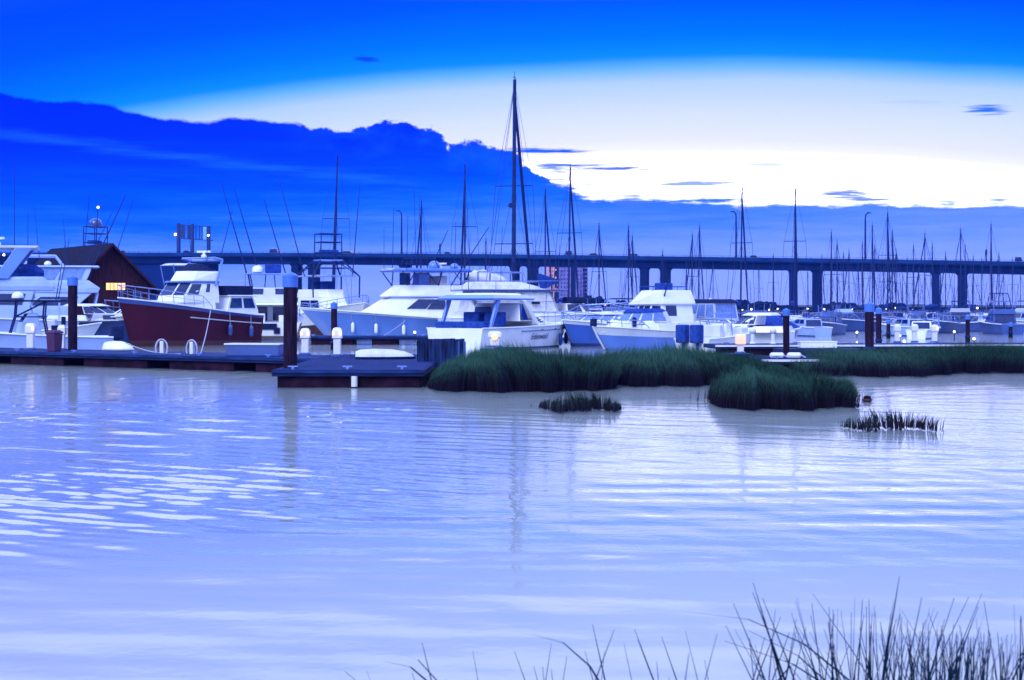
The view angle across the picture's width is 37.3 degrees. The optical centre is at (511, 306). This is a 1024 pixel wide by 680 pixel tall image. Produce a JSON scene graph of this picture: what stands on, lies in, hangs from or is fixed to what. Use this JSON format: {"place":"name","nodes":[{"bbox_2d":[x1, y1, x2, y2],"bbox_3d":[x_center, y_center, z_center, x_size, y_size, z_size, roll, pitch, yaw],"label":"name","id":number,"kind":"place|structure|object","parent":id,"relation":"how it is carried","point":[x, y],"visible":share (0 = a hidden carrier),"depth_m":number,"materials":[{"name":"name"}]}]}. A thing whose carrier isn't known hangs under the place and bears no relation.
{"place":"outdoors","nodes":[
{"label":"outdoors","id":0,"kind":"place"},
{"bbox_2d":[0,312,1023,679],"bbox_3d":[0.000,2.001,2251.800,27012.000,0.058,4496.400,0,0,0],"label":"water","id":1,"kind":"structure","parent":0,"point":[186,524],"depth_m":13.75,"materials":[{"name":"liquid"}]},
{"bbox_2d":[0,161,78,331],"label":"motor boat","id":2,"kind":"object","parent":1,"relation":"on","point":[27,281],"visible":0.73,"depth_m":70.50,"materials":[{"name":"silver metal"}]},
{"bbox_2d":[0,241,123,349],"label":"console boat","id":3,"kind":"object","parent":1,"relation":"on","point":[11,339],"visible":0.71,"depth_m":60.17,"materials":[{"name":"white plastic"}]},
{"bbox_2d":[0,195,125,318],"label":"motor boat","id":4,"kind":"object","parent":1,"relation":"on","point":[86,286],"visible":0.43,"depth_m":81.63,"materials":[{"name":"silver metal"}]},
{"bbox_2d":[41,319,101,334],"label":"open skiff","id":5,"kind":"object","parent":1,"relation":"on","point":[88,329],"visible":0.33,"depth_m":65.45,"materials":[{"name":"plastic"}]},
{"bbox_2d":[67,275,77,349],"bbox_3d":[-15.622,1.031,54.000,0.446,4.338,0.446,0,0,-9],"label":"dock pile","id":6,"kind":"object","parent":1,"relation":"in","point":[72,282],"visible":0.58,"depth_m":53.85,"materials":[{"name":"wood"}]},
{"bbox_2d":[46,304,129,343],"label":"cabin cruiser","id":7,"kind":"object","parent":1,"relation":"on","point":[107,317],"visible":0.29,"depth_m":78.98,"materials":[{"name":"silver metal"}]},
{"bbox_2d":[35,243,160,314],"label":"cedar house","id":8,"kind":"structure","parent":1,"relation":"on","point":[115,264],"depth_m":106.59,"materials":[{"name":"wood"}]},
{"bbox_2d":[105,282,125,290],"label":"window frame","id":9,"kind":"structure","parent":8,"relation":"in","point":[109,286],"depth_m":106.32,"materials":[{"name":"yellow wood"}]},
{"bbox_2d":[83,196,132,247],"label":"sportfishing boat","id":10,"kind":"object","parent":1,"relation":"on","point":[94,223],"visible":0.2,"depth_m":119.39,"materials":[{"name":"silver metal"}]},
{"bbox_2d":[104,263,192,309],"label":"motor boat","id":11,"kind":"object","parent":1,"relation":"on","point":[176,264],"visible":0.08,"depth_m":91.57,"materials":[{"name":"silver metal"}]},
{"bbox_2d":[0,348,354,371],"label":"floating dock","id":12,"kind":"object","parent":1,"relation":"on","point":[215,361],"visible":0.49,"depth_m":49.55,"materials":[{"name":"wood"}]},
{"bbox_2d":[25,323,36,349],"bbox_3d":[-17.275,1.065,54.512,0.432,0.960,0.432,0,0,0],"label":"power pedestal","id":13,"kind":"object","parent":12,"relation":"on","point":[30,330],"visible":1,"depth_m":54.39,"materials":[{"name":"white plastic"}]},
{"bbox_2d":[45,330,63,351],"bbox_3d":[-15.774,1.175,52.350,0.440,0.740,0.440,0,0,30],"label":"trash bin","id":14,"kind":"object","parent":12,"relation":"on","point":[54,340],"visible":1,"depth_m":52.21,"materials":[{"name":"red paint"}]},
{"bbox_2d":[101,341,134,350],"bbox_3d":[-13.890,1.372,53.694,1.201,0.335,0.781,0,0,20],"label":"upturned dinghy","id":15,"kind":"object","parent":12,"relation":"on","point":[116,345],"visible":0.99,"depth_m":53.43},
{"bbox_2d":[224,343,282,355],"bbox_3d":[-8.042,1.345,47.710,1.850,0.400,0.780,0,0,11],"label":"dock box","id":16,"kind":"object","parent":12,"relation":"on","point":[250,349],"visible":0.81,"depth_m":47.36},
{"bbox_2d":[299,328,310,354],"bbox_3d":[-6.615,1.115,48.600,0.389,0.860,0.389,0,0,0],"label":"power pedestal","id":17,"kind":"object","parent":12,"relation":"on","point":[304,334],"visible":1,"depth_m":48.49,"materials":[{"name":"white plastic"}]},
{"bbox_2d":[331,327,343,356],"bbox_3d":[-5.430,1.095,47.200,0.389,0.900,0.389,0,0,0],"label":"power pedestal","id":18,"kind":"object","parent":12,"relation":"on","point":[337,334],"visible":1,"depth_m":47.09,"materials":[{"name":"white plastic"}]},
{"bbox_2d":[117,210,263,346],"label":"trawler yacht","id":19,"kind":"object","parent":1,"relation":"on","point":[190,297],"visible":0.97,"depth_m":78.33,"materials":[{"name":"paint"}]},
{"bbox_2d":[221,183,303,340],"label":"motor boat","id":20,"kind":"object","parent":1,"relation":"on","point":[268,302],"visible":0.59,"depth_m":90.68,"materials":[{"name":"silver metal"}]},
{"bbox_2d":[283,272,297,367],"bbox_3d":[-5.607,1.155,38.400,0.464,4.090,0.464,0,0,36],"label":"dock pile","id":21,"kind":"object","parent":1,"relation":"in","point":[290,282],"visible":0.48,"depth_m":38.25,"materials":[{"name":"wood"}]},
{"bbox_2d":[279,179,369,336],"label":"sportfishing boat","id":22,"kind":"object","parent":1,"relation":"on","point":[326,294],"visible":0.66,"depth_m":100.61,"materials":[{"name":"paint"}]},
{"bbox_2d":[330,302,337,349],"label":"dock pile","id":23,"kind":"object","parent":1,"relation":"in","point":[334,306],"visible":0.5,"depth_m":69.88,"materials":[{"name":"wood"}]},
{"bbox_2d":[318,150,351,303],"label":"sailing boat","id":24,"kind":"object","parent":1,"relation":"on","point":[335,218],"visible":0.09,"depth_m":117.96,"materials":[{"name":"grey metal"}]},
{"bbox_2d":[271,354,435,387],"bbox_3d":[-4.035,1.834,43.377,3.770,0.752,12.047,0,0,0],"label":"floating dock","id":25,"kind":"object","parent":1,"relation":"on","point":[361,373],"visible":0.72,"depth_m":37.52,"materials":[{"name":"wood"}]},
{"bbox_2d":[355,349,415,358],"bbox_3d":[-3.751,1.392,45.001,1.796,0.295,0.884,0,0,-8],"label":"upturned dinghy","id":26,"kind":"object","parent":25,"relation":"on","point":[378,354],"visible":1,"depth_m":44.68,"materials":[{"name":"white plastic"}]},
{"bbox_2d":[309,334,427,344],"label":"floating dock","id":27,"kind":"object","parent":1,"relation":"on","point":[352,339],"visible":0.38,"depth_m":80.12,"materials":[{"name":"wood"}]},
{"bbox_2d":[299,195,488,339],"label":"sportfishing yacht","id":28,"kind":"object","parent":1,"relation":"on","point":[417,306],"visible":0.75,"depth_m":91.69,"materials":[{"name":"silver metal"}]},
{"bbox_2d":[410,196,431,276],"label":"sailing boat","id":29,"kind":"object","parent":1,"relation":"on","point":[420,224],"visible":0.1,"depth_m":149.96,"materials":[{"name":"grey metal"}]},
{"bbox_2d":[417,338,465,370],"bbox_3d":[-2.004,1.547,42.998,1.395,1.307,0.225,0,0,0],"label":"plank bulkhead","id":30,"kind":"object","parent":1,"relation":"in","point":[439,351],"visible":0.56,"depth_m":42.97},
{"bbox_2d":[449,162,479,283],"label":"sailing boat","id":31,"kind":"object","parent":1,"relation":"on","point":[463,226],"visible":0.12,"depth_m":124.96,"materials":[{"name":"grey metal"}]},
{"bbox_2d":[426,293,567,349],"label":"express cruiser","id":32,"kind":"object","parent":1,"relation":"on","point":[519,323],"visible":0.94,"depth_m":72.14,"materials":[{"name":"white plastic"}]},
{"bbox_2d":[465,72,536,284],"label":"sailing boat","id":33,"kind":"object","parent":1,"relation":"on","point":[483,274],"visible":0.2,"depth_m":94.90,"materials":[{"name":"white plastic"}]},
{"bbox_2d":[0,251,1023,313],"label":"road bridge","id":34,"kind":"structure","parent":1,"relation":"on","point":[147,265],"depth_m":436.74,"materials":[{"name":"concrete"}]},
{"bbox_2d":[174,223,212,252],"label":"gantry sign","id":35,"kind":"object","parent":34,"relation":"on","point":[206,233],"visible":0.98,"depth_m":469.36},
{"bbox_2d":[438,244,629,340],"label":"motor boat","id":36,"kind":"object","parent":1,"relation":"on","point":[543,300],"visible":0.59,"depth_m":88.67,"materials":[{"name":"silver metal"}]},
{"bbox_2d":[533,188,558,302],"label":"sailing boat","id":37,"kind":"object","parent":1,"relation":"on","point":[546,225],"visible":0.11,"depth_m":139.98,"materials":[{"name":"grey metal"}]},
{"bbox_2d":[553,161,583,302],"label":"sailing boat","id":38,"kind":"object","parent":1,"relation":"on","point":[570,210],"visible":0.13,"depth_m":123.95,"materials":[{"name":"grey metal"}]},
{"bbox_2d":[561,310,622,346],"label":"runabout","id":39,"kind":"object","parent":1,"relation":"on","point":[580,332],"visible":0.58,"depth_m":76.22,"materials":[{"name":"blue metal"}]},
{"bbox_2d":[588,223,607,305],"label":"sailing boat","id":40,"kind":"object","parent":1,"relation":"on","point":[599,251],"visible":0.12,"depth_m":164.96,"materials":[{"name":"grey metal"}]},
{"bbox_2d":[619,222,636,306],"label":"sailing boat","id":41,"kind":"object","parent":1,"relation":"on","point":[629,258],"visible":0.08,"depth_m":169.94,"materials":[{"name":"grey metal"}]},
{"bbox_2d":[623,235,639,306],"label":"sailing boat","id":42,"kind":"object","parent":1,"relation":"on","point":[632,245],"visible":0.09,"depth_m":184.94,"materials":[{"name":"grey metal"}]},
{"bbox_2d":[590,308,678,349],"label":"cruiser","id":43,"kind":"object","parent":1,"relation":"on","point":[631,326],"visible":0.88,"depth_m":70.69,"materials":[{"name":"white plastic"}]},
{"bbox_2d":[610,275,712,325],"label":"motor boat","id":44,"kind":"object","parent":1,"relation":"on","point":[677,304],"visible":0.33,"depth_m":82.61,"materials":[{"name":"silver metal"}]},
{"bbox_2d":[685,235,701,298],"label":"sailing boat","id":45,"kind":"object","parent":1,"relation":"on","point":[691,247],"visible":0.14,"depth_m":174.95,"materials":[{"name":"grey metal"}]},
{"bbox_2d":[690,222,707,298],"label":"sailing boat","id":46,"kind":"object","parent":1,"relation":"on","point":[700,257],"visible":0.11,"depth_m":167.95,"materials":[{"name":"grey metal"}]},
{"bbox_2d":[674,312,750,351],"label":"open fishing boat","id":47,"kind":"object","parent":1,"relation":"on","point":[699,335],"visible":0.67,"depth_m":67.20,"materials":[{"name":"white plastic"}]},
{"bbox_2d":[692,298,738,323],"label":"motor boat","id":48,"kind":"object","parent":1,"relation":"on","point":[702,307],"visible":0.25,"depth_m":84.30,"materials":[{"name":"plastic"}]},
{"bbox_2d":[727,185,754,319],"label":"sailing boat","id":49,"kind":"object","parent":1,"relation":"on","point":[738,303],"visible":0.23,"depth_m":131.95,"materials":[{"name":"grey metal"}]},
{"bbox_2d":[699,313,794,342],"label":"cuddy boat","id":50,"kind":"object","parent":1,"relation":"on","point":[762,333],"visible":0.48,"depth_m":72.98,"materials":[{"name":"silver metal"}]},
{"bbox_2d":[745,280,770,313],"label":"motor boat","id":51,"kind":"object","parent":1,"relation":"on","point":[756,311],"visible":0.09,"depth_m":116.97,"materials":[{"name":"silver metal"}]},
{"bbox_2d":[756,315,800,338],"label":"covered runabout","id":52,"kind":"object","parent":1,"relation":"on","point":[775,320],"visible":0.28,"depth_m":75.55,"materials":[{"name":"blue fabric"}]},
{"bbox_2d":[750,356,818,363],"bbox_3d":[8.425,1.849,47.179,1.750,0.722,2.442,0,0,0],"label":"floating dock","id":53,"kind":"object","parent":1,"relation":"on","point":[783,360],"visible":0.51,"depth_m":46.00,"materials":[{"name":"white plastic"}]},
{"bbox_2d":[783,308,789,355],"bbox_3d":[8.938,1.621,49.500,0.284,3.158,0.283,0,0,28],"label":"dock pile","id":54,"kind":"object","parent":1,"relation":"in","point":[786,338],"visible":0.41,"depth_m":49.41,"materials":[{"name":"wood"}]},
{"bbox_2d":[777,182,808,322],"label":"sailing boat","id":55,"kind":"object","parent":1,"relation":"on","point":[792,303],"visible":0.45,"depth_m":129.94,"materials":[{"name":"grey metal"}]},
{"bbox_2d":[789,316,832,336],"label":"motor boat","id":56,"kind":"object","parent":1,"relation":"on","point":[812,327],"visible":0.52,"depth_m":102.62,"materials":[{"name":"white plastic"}]},
{"bbox_2d":[814,258,827,312],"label":"sailing boat","id":57,"kind":"object","parent":1,"relation":"on","point":[821,272],"visible":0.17,"depth_m":215.48,"materials":[{"name":"metal"}]},
{"bbox_2d":[814,304,846,334],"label":"motor boat","id":58,"kind":"object","parent":1,"relation":"on","point":[832,319],"visible":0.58,"depth_m":107.55,"materials":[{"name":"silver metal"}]},
{"bbox_2d":[822,230,840,311],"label":"sailing boat","id":59,"kind":"object","parent":1,"relation":"on","point":[831,288],"visible":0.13,"depth_m":179.93,"materials":[{"name":"grey metal"}]},
{"bbox_2d":[829,245,845,310],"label":"sailing boat","id":60,"kind":"object","parent":1,"relation":"on","point":[841,274],"visible":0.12,"depth_m":230.66,"materials":[{"name":"metal"}]},
{"bbox_2d":[823,311,885,330],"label":"motor boat","id":61,"kind":"object","parent":1,"relation":"on","point":[853,321],"visible":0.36,"depth_m":123.15,"materials":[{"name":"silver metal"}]},
{"bbox_2d":[853,242,868,311],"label":"sailing boat","id":62,"kind":"object","parent":1,"relation":"on","point":[862,278],"visible":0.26,"depth_m":210.55,"materials":[{"name":"metal"}]},
{"bbox_2d":[703,342,1023,354],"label":"floating dock","id":63,"kind":"object","parent":1,"relation":"on","point":[763,348],"visible":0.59,"depth_m":62.59,"materials":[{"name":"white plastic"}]},
{"bbox_2d":[735,334,745,353],"bbox_3d":[7.973,1.305,53.000,0.374,0.670,0.374,0,0,0],"label":"power pedestal","id":64,"kind":"object","parent":63,"relation":"on","point":[740,340],"visible":0.98,"depth_m":52.83,"materials":[{"name":"white plastic"}]},
{"bbox_2d":[797,341,837,347],"bbox_3d":[12.162,1.508,60.500,1.500,0.265,0.640,0,0,-2],"label":"dock box","id":65,"kind":"object","parent":63,"relation":"on","point":[814,344],"visible":0.98,"depth_m":60.20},
{"bbox_2d":[930,325,938,342],"bbox_3d":[18.078,1.155,65.000,0.374,0.780,0.374,0,0,0],"label":"power pedestal","id":66,"kind":"object","parent":63,"relation":"on","point":[934,329],"visible":0.95,"depth_m":64.90,"materials":[{"name":"white plastic"}]},
{"bbox_2d":[863,302,874,351],"bbox_3d":[14.121,1.499,60.000,0.472,3.402,0.472,0,0,-23],"label":"dock pile","id":67,"kind":"object","parent":1,"relation":"in","point":[869,309],"visible":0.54,"depth_m":59.85,"materials":[{"name":"wood"}]},
{"bbox_2d":[861,225,882,311],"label":"sailing boat","id":68,"kind":"object","parent":1,"relation":"on","point":[873,275],"visible":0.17,"depth_m":189.94,"materials":[{"name":"grey metal"}]},
{"bbox_2d":[862,246,892,309],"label":"sailing boat","id":69,"kind":"object","parent":1,"relation":"on","point":[874,279],"visible":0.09,"depth_m":195.47,"materials":[{"name":"metal"}]},
{"bbox_2d":[875,307,882,342],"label":"dock pile","id":70,"kind":"object","parent":1,"relation":"in","point":[878,310],"visible":0.64,"depth_m":73.88,"materials":[{"name":"wood"}]},
{"bbox_2d":[874,211,899,312],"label":"sailing boat","id":71,"kind":"object","parent":1,"relation":"on","point":[886,305],"visible":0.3,"depth_m":149.95,"materials":[{"name":"grey metal"}]},
{"bbox_2d":[874,312,903,321],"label":"motor boat","id":72,"kind":"object","parent":1,"relation":"on","point":[892,315],"visible":0.24,"depth_m":133.35,"materials":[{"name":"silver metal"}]},
{"bbox_2d":[883,231,901,311],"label":"sailing boat","id":73,"kind":"object","parent":1,"relation":"on","point":[892,273],"visible":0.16,"depth_m":205.59,"materials":[{"name":"metal"}]},
{"bbox_2d":[884,251,912,315],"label":"sailing boat","id":74,"kind":"object","parent":1,"relation":"on","point":[903,307],"visible":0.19,"depth_m":215.49,"materials":[{"name":"metal"}]},
{"bbox_2d":[881,316,922,335],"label":"motor boat","id":75,"kind":"object","parent":1,"relation":"on","point":[905,323],"visible":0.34,"depth_m":103.48,"materials":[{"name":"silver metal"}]},
{"bbox_2d":[905,242,921,318],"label":"sailing boat","id":76,"kind":"object","parent":1,"relation":"on","point":[913,281],"visible":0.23,"depth_m":200.49,"materials":[{"name":"metal"}]},
{"bbox_2d":[904,304,925,320],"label":"motor boat","id":77,"kind":"object","parent":1,"relation":"on","point":[916,314],"visible":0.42,"depth_m":125.66,"materials":[{"name":"silver metal"}]},
{"bbox_2d":[905,318,940,338],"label":"motor boat","id":78,"kind":"object","parent":1,"relation":"on","point":[923,331],"visible":0.58,"depth_m":94.74,"materials":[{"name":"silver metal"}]},
{"bbox_2d":[912,233,949,314],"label":"sailing boat","id":79,"kind":"object","parent":1,"relation":"on","point":[931,305],"visible":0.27,"depth_m":199.95,"materials":[{"name":"grey metal"}]},
{"bbox_2d":[925,244,940,312],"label":"sailing boat","id":80,"kind":"object","parent":1,"relation":"on","point":[932,279],"visible":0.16,"depth_m":220.54,"materials":[{"name":"metal"}]},
{"bbox_2d":[938,252,955,312],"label":"sailing boat","id":81,"kind":"object","parent":1,"relation":"on","point":[944,267],"visible":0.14,"depth_m":210.50,"materials":[{"name":"metal"}]},
{"bbox_2d":[932,314,964,332],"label":"motor boat","id":82,"kind":"object","parent":1,"relation":"on","point":[949,324],"visible":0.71,"depth_m":114.98,"materials":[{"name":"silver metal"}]},
{"bbox_2d":[950,301,972,315],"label":"motor boat","id":83,"kind":"object","parent":1,"relation":"on","point":[959,311],"visible":0.32,"depth_m":130.54,"materials":[{"name":"silver metal"}]},
{"bbox_2d":[944,226,983,315],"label":"sailing boat","id":84,"kind":"object","parent":1,"relation":"on","point":[960,275],"visible":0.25,"depth_m":184.94,"materials":[{"name":"grey metal"}]},
{"bbox_2d":[965,314,970,342],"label":"dock pile","id":85,"kind":"object","parent":1,"relation":"in","point":[967,325],"visible":0.69,"depth_m":83.90,"materials":[{"name":"wood"}]},
{"bbox_2d":[960,315,986,331],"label":"motor boat","id":86,"kind":"object","parent":1,"relation":"on","point":[975,325],"visible":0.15,"depth_m":121.43,"materials":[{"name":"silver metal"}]},
{"bbox_2d":[967,256,980,315],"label":"sailing boat","id":87,"kind":"object","parent":1,"relation":"on","point":[973,301],"visible":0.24,"depth_m":222.48,"materials":[{"name":"metal"}]},
{"bbox_2d":[980,224,1001,314],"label":"sailing boat","id":88,"kind":"object","parent":1,"relation":"on","point":[991,285],"visible":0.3,"depth_m":180.60,"materials":[{"name":"metal"}]},
{"bbox_2d":[993,252,1005,308],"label":"sailing boat","id":89,"kind":"object","parent":1,"relation":"on","point":[998,281],"visible":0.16,"depth_m":218.56,"materials":[{"name":"metal"}]},
{"bbox_2d":[977,293,1023,334],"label":"motor boat","id":90,"kind":"object","parent":1,"relation":"on","point":[996,321],"visible":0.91,"depth_m":110.46,"materials":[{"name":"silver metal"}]},
{"bbox_2d":[1014,301,1023,323],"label":"motor boat","id":91,"kind":"object","parent":1,"relation":"on","point":[1019,315],"visible":0.16,"depth_m":125.30,"materials":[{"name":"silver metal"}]},
{"bbox_3d":[-0.199,1.790,59.000,0.900,0.420,1.600,0,0,0],"label":"dock landing","id":92,"kind":"object","parent":1,"relation":"in","visible":0},
{"bbox_2d":[486,331,501,347],"bbox_3d":[-0.660,1.240,57.996,0.662,0.620,0.671,0,0,0],"label":"power pedestal","id":93,"kind":"object","parent":92,"relation":"on","point":[494,335],"visible":0.89,"depth_m":57.79,"materials":[{"name":"white plastic"}]},
{"bbox_2d":[0,0,1023,304],"label":"sky","id":94,"kind":"structure","parent":0,"point":[661,111],"materials":[{"name":"blue"}]},
{"bbox_2d":[531,389,623,413],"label":"marsh grass","id":95,"kind":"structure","parent":0,"point":[571,403],"depth_m":28.96,"materials":[{"name":"plant"}]},
{"bbox_2d":[370,305,1023,311],"bbox_3d":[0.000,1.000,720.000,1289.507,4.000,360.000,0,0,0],"label":"shore","id":96,"kind":"structure","parent":0,"point":[803,310],"depth_m":772.15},
{"bbox_2d":[546,267,587,302],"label":"tower block","id":97,"kind":"structure","parent":96,"relation":"on","point":[581,271],"depth_m":714.00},
{"bbox_2d":[584,295,1023,309],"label":"treeline","id":98,"kind":"object","parent":96,"relation":"on","point":[744,305],"visible":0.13,"depth_m":579.01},
{"bbox_2d":[773,348,861,354],"bbox_3d":[12.162,1.840,60.600,3.200,0.370,1.800,0,0,0],"label":"dock landing","id":99,"kind":"object","parent":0,"point":[791,349],"visible":0.36,"depth_m":59.70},
{"bbox_2d":[838,406,943,431],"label":"marsh grass","id":100,"kind":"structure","parent":0,"point":[870,424],"depth_m":24.65,"materials":[{"name":"plant"}]},
{"bbox_2d":[952,371,1007,373],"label":"ground","id":101,"kind":"structure","parent":0,"point":[993,372],"depth_m":45.44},
{"bbox_2d":[780,337,1023,376],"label":"marsh grass","id":102,"kind":"structure","parent":101,"relation":"on","point":[945,360],"depth_m":45.37,"materials":[{"name":"plant"}]},
{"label":"near shore","id":103,"kind":"structure","parent":0,"visible":0},
{"bbox_2d":[339,576,1023,679],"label":"bank grass","id":104,"kind":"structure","parent":103,"relation":"on","point":[956,670],"depth_m":3.52,"materials":[{"name":"plant"}]},
{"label":"ground","id":105,"kind":"structure","parent":0,"visible":0},
{"bbox_2d":[414,336,629,392],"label":"marsh grass","id":106,"kind":"structure","parent":105,"relation":"on","point":[503,369],"depth_m":36.07,"materials":[{"name":"plant"}]},
{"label":"ground","id":107,"kind":"structure","parent":0,"visible":0},
{"bbox_2d":[606,338,796,387],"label":"marsh grass","id":108,"kind":"structure","parent":107,"relation":"on","point":[671,366],"depth_m":38.89,"materials":[{"name":"plant"}]},
{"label":"ground","id":109,"kind":"structure","parent":0,"visible":0},
{"bbox_2d":[690,354,870,411],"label":"marsh grass","id":110,"kind":"structure","parent":109,"relation":"on","point":[746,388],"depth_m":29.84,"materials":[{"name":"plant"}]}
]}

